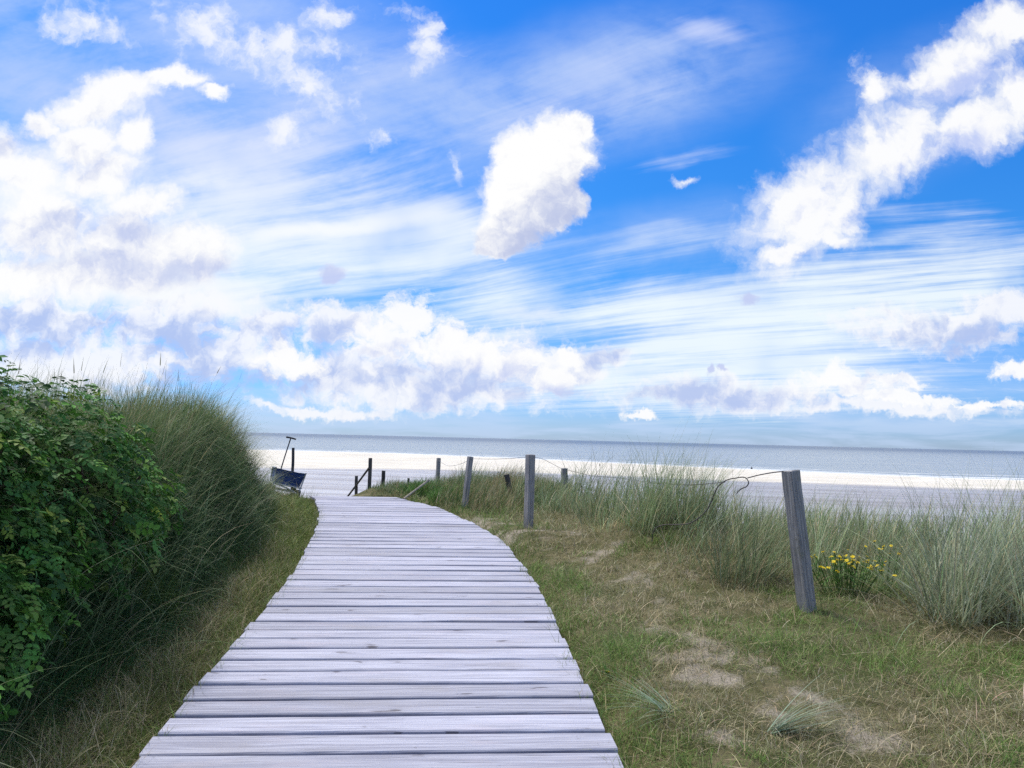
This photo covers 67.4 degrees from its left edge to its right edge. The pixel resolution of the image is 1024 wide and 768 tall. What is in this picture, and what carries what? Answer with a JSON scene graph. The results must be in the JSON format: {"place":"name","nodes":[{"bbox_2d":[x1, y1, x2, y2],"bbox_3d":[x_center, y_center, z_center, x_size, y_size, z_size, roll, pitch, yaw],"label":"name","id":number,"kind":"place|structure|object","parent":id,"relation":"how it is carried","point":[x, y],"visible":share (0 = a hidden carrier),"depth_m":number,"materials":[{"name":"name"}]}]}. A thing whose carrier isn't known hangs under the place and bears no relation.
{"place":"outdoors","nodes":[
{"label":"outdoors","id":0,"kind":"place"},
{"bbox_2d":[110,503,651,767],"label":"edge grass","id":1,"kind":"structure","parent":0,"point":[280,585],"depth_m":4.53,"materials":[{"name":"green plant"}]},
{"bbox_2d":[366,450,587,516],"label":"hummock grass","id":2,"kind":"structure","parent":0,"point":[517,485],"depth_m":12.58,"materials":[{"name":"green plant"}]},
{"bbox_2d":[0,457,1023,767],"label":"dune ground","id":3,"kind":"structure","parent":0,"point":[788,689],"depth_m":4.60,"materials":[{"name":"green plant"}]},
{"bbox_2d":[0,501,95,721],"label":"leafy shrub","id":4,"kind":"object","parent":3,"relation":"on","point":[37,616],"visible":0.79,"depth_m":3.49,"materials":[{"name":"green plant"}]},
{"bbox_2d":[0,355,174,673],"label":"leafy shrub","id":5,"kind":"object","parent":3,"relation":"on","point":[95,465],"visible":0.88,"depth_m":4.23,"materials":[{"name":"green plant"}]},
{"bbox_2d":[73,466,188,600],"bbox_3d":[-2.505,0.985,5.000,0.679,0.882,1.090,1,-4,0],"label":"leafy shrub","id":6,"kind":"object","parent":3,"relation":"on","point":[174,510],"visible":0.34,"depth_m":4.98,"materials":[{"name":"green plant"}]},
{"bbox_2d":[0,488,318,767],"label":"verge grass","id":7,"kind":"structure","parent":3,"relation":"on","point":[308,509],"depth_m":4.21,"materials":[{"name":"green plant"}]},
{"bbox_2d":[0,351,325,767],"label":"bank marram grass","id":8,"kind":"structure","parent":3,"relation":"on","point":[187,431],"depth_m":5.89,"materials":[{"name":"green plant"}]},
{"bbox_2d":[131,543,202,633],"bbox_3d":[-2.308,1.258,5.054,0.743,0.751,0.692,5,-5,-39],"label":"feathery plant","id":9,"kind":"object","parent":3,"relation":"on","point":[154,591],"visible":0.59,"depth_m":5.09,"materials":[{"name":"green plant"}]},
{"bbox_2d":[267,436,306,497],"bbox_3d":[-3.677,1.382,12.676,0.495,1.040,1.065,16,-11,-19],"label":"beach wagon","id":10,"kind":"object","parent":3,"relation":"on","point":[295,477],"visible":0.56,"depth_m":12.23,"materials":[{"name":"blue fabric"}]},
{"bbox_2d":[291,448,294,495],"bbox_3d":[-3.664,1.648,12.809,0.052,1.171,0.052,0,-4,0],"label":"handrail post","id":11,"kind":"object","parent":3,"relation":"on","point":[293,458],"visible":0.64,"depth_m":12.82,"materials":[{"name":"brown wood"}]},
{"bbox_2d":[347,458,371,495],"bbox_3d":[-3.204,2.401,15.442,0.092,1.932,3.481,3,-4,-21],"label":"stair handrail","id":12,"kind":"object","parent":3,"relation":"on","point":[368,470],"visible":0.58,"depth_m":13.92,"materials":[{"name":"grey wood"}]},
{"bbox_2d":[132,496,622,767],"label":"boardwalk","id":13,"kind":"structure","parent":3,"relation":"on","point":[390,632],"depth_m":4.29,"materials":[{"name":"grey wood"}]},
{"bbox_2d":[381,470,384,485],"bbox_3d":[-2.445,2.055,14.486,0.076,0.844,0.077,3,-4,0],"label":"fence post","id":14,"kind":"object","parent":3,"relation":"on","point":[383,477],"visible":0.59,"depth_m":14.48,"materials":[{"name":"grey wood"}]},
{"bbox_2d":[402,479,429,498],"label":"wooden beam","id":15,"kind":"structure","parent":3,"relation":"on","point":[416,489],"depth_m":12.33,"materials":[{"name":"grey wood"}]},
{"bbox_2d":[395,475,442,496],"bbox_3d":[-1.575,1.736,13.145,0.947,0.412,1.586,1,-4,0],"label":"herb patch","id":16,"kind":"object","parent":3,"relation":"on","point":[411,486],"visible":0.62,"depth_m":12.86,"materials":[{"name":"green plant"}]},
{"bbox_2d":[435,458,440,479],"bbox_3d":[-1.543,2.041,15.893,0.074,1.021,0.075,5,-5,-30],"label":"fence post","id":17,"kind":"object","parent":3,"relation":"on","point":[438,463],"visible":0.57,"depth_m":15.89,"materials":[{"name":"grey wood"}]},
{"bbox_2d":[423,477,480,503],"bbox_3d":[-0.983,1.728,12.351,1.037,0.408,1.780,1,-4,0],"label":"herb patch","id":18,"kind":"object","parent":3,"relation":"on","point":[436,492],"visible":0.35,"depth_m":11.98,"materials":[{"name":"green plant"}]},
{"bbox_2d":[462,456,472,505],"bbox_3d":[-0.663,1.571,11.115,0.184,1.047,0.096,1,-4,-1],"label":"fence post","id":19,"kind":"object","parent":3,"relation":"on","point":[468,475],"visible":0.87,"depth_m":11.10,"materials":[{"name":"grey wood"}]},
{"bbox_2d":[504,474,512,492],"bbox_3d":[-0.019,1.808,12.504,0.067,0.686,0.069,-8,-5,-41],"label":"fence post","id":20,"kind":"object","parent":3,"relation":"on","point":[507,477],"visible":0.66,"depth_m":12.49,"materials":[{"name":"grey wood"}]},
{"bbox_2d":[524,454,534,528],"bbox_3d":[0.205,1.447,9.221,0.095,1.200,0.095,4,-5,-32],"label":"fence post","id":21,"kind":"object","parent":3,"relation":"on","point":[529,487],"visible":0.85,"depth_m":9.20,"materials":[{"name":"grey wood"}]},
{"bbox_2d":[561,468,567,492],"bbox_3d":[0.925,1.894,13.401,0.093,0.848,0.092,0,-4,-25],"label":"fence post","id":22,"kind":"object","parent":3,"relation":"on","point":[564,471],"visible":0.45,"depth_m":13.38,"materials":[{"name":"grey wood"}]},
{"bbox_2d":[595,669,680,729],"bbox_3d":[0.618,1.543,3.861,0.426,0.256,0.578,3,-5,-27],"label":"grass tuft","id":23,"kind":"object","parent":3,"relation":"on","point":[656,703],"visible":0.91,"depth_m":3.83,"materials":[{"name":"green plant"}]},
{"bbox_2d":[598,436,769,535],"bbox_3d":[1.856,1.000,8.566,2.052,1.265,2.027,-2,-5,37],"label":"marram tussock","id":24,"kind":"object","parent":3,"relation":"on","point":[681,499],"visible":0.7,"depth_m":8.40,"materials":[{"name":"green plant"}]},
{"bbox_2d":[659,491,831,591],"bbox_3d":[1.956,1.308,6.581,2.006,0.959,1.512,1,-4,0],"label":"marram tussock","id":25,"kind":"object","parent":3,"relation":"on","point":[725,565],"visible":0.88,"depth_m":6.57,"materials":[{"name":"green plant"}]},
{"bbox_2d":[652,477,748,539],"bbox_3d":[1.643,1.113,6.762,0.914,0.631,0.019,-2,-5,39],"label":"wire","id":26,"kind":"object","parent":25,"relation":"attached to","point":[708,507],"visible":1,"depth_m":6.70,"materials":[{"name":"grey metal"}]},
{"bbox_2d":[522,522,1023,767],"bbox_3d":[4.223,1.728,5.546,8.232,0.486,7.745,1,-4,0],"label":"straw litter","id":27,"kind":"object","parent":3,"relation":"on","point":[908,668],"visible":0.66,"depth_m":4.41,"materials":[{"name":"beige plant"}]},
{"bbox_2d":[781,470,816,612],"bbox_3d":[2.155,1.310,5.725,0.105,1.334,0.104,-3,-5,-29],"label":"fence post","id":28,"kind":"object","parent":3,"relation":"on","point":[798,538],"visible":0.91,"depth_m":5.70,"materials":[{"name":"grey wood"}]},
{"bbox_2d":[747,471,782,477],"bbox_3d":[2.017,0.730,6.167,0.024,0.099,0.801,2,-4,-1],"label":"wire","id":29,"kind":"object","parent":28,"relation":"attached to","point":[765,473],"visible":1,"depth_m":6.07,"materials":[{"name":"grey metal"}]},
{"bbox_2d":[767,679,858,736],"bbox_3d":[1.428,1.500,3.580,0.488,0.311,0.363,1,-4,0],"label":"grass tuft","id":30,"kind":"object","parent":3,"relation":"on","point":[782,724],"visible":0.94,"depth_m":3.62,"materials":[{"name":"green plant"}]},
{"bbox_2d":[811,551,895,598],"bbox_3d":[2.664,1.524,6.156,0.688,0.374,0.512,1,-4,0],"label":"yellow flower plant","id":31,"kind":"object","parent":3,"relation":"on","point":[837,577],"visible":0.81,"depth_m":6.12,"materials":[{"name":"green plant"}]},
{"bbox_2d":[845,540,902,590],"bbox_3d":[3.059,1.525,6.442,0.350,0.422,0.435,3,-4,-20],"label":"yellow flower plant","id":32,"kind":"object","parent":3,"relation":"on","point":[874,541],"visible":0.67,"depth_m":6.36,"materials":[{"name":"green plant"}]},
{"bbox_2d":[801,441,1023,657],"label":"marram tussock","id":33,"kind":"object","parent":3,"relation":"on","point":[949,606],"visible":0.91,"depth_m":5.58,"materials":[{"name":"green plant"}]},
{"bbox_2d":[823,456,1023,653],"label":"marram tussock","id":34,"kind":"object","parent":3,"relation":"on","point":[1013,614],"visible":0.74,"depth_m":5.51,"materials":[{"name":"green plant"}]},
{"bbox_2d":[855,459,1023,612],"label":"marram tussock","id":35,"kind":"object","parent":3,"relation":"on","point":[978,537],"visible":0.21,"depth_m":6.17,"materials":[{"name":"green plant"}]},
{"bbox_2d":[0,0,1023,450],"label":"sky","id":36,"kind":"structure","parent":0,"point":[758,222],"materials":[{"name":"blue"}]},
{"bbox_2d":[602,662,608,681],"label":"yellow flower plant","id":37,"kind":"object","parent":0,"point":[606,671],"visible":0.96,"depth_m":4.45,"materials":[{"name":"green plant"}]},
{"bbox_2d":[232,432,1023,479],"bbox_3d":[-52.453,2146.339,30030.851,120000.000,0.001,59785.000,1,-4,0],"label":"sea","id":38,"kind":"structure","parent":0,"point":[943,463],"depth_m":695.84,"materials":[{"name":"liquid"}]},
{"bbox_2d":[241,450,1023,538],"bbox_3d":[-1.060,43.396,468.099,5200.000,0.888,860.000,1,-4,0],"label":"beach","id":39,"kind":"structure","parent":0,"point":[332,473],"depth_m":205.59,"materials":[{"name":"beige sand"}]},
{"bbox_2d":[569,470,724,484],"bbox_3d":[1.626,1.203,10.000,0.495,0.251,6.810,2,-4,-7],"label":"wire","id":40,"kind":"object","parent":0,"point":[660,483],"visible":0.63,"depth_m":9.53,"materials":[{"name":"grey metal"}]},
{"bbox_2d":[445,428,1023,642],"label":"marram grass","id":41,"kind":"structure","parent":0,"point":[599,508],"depth_m":8.52,"materials":[{"name":"green plant"}]}
]}

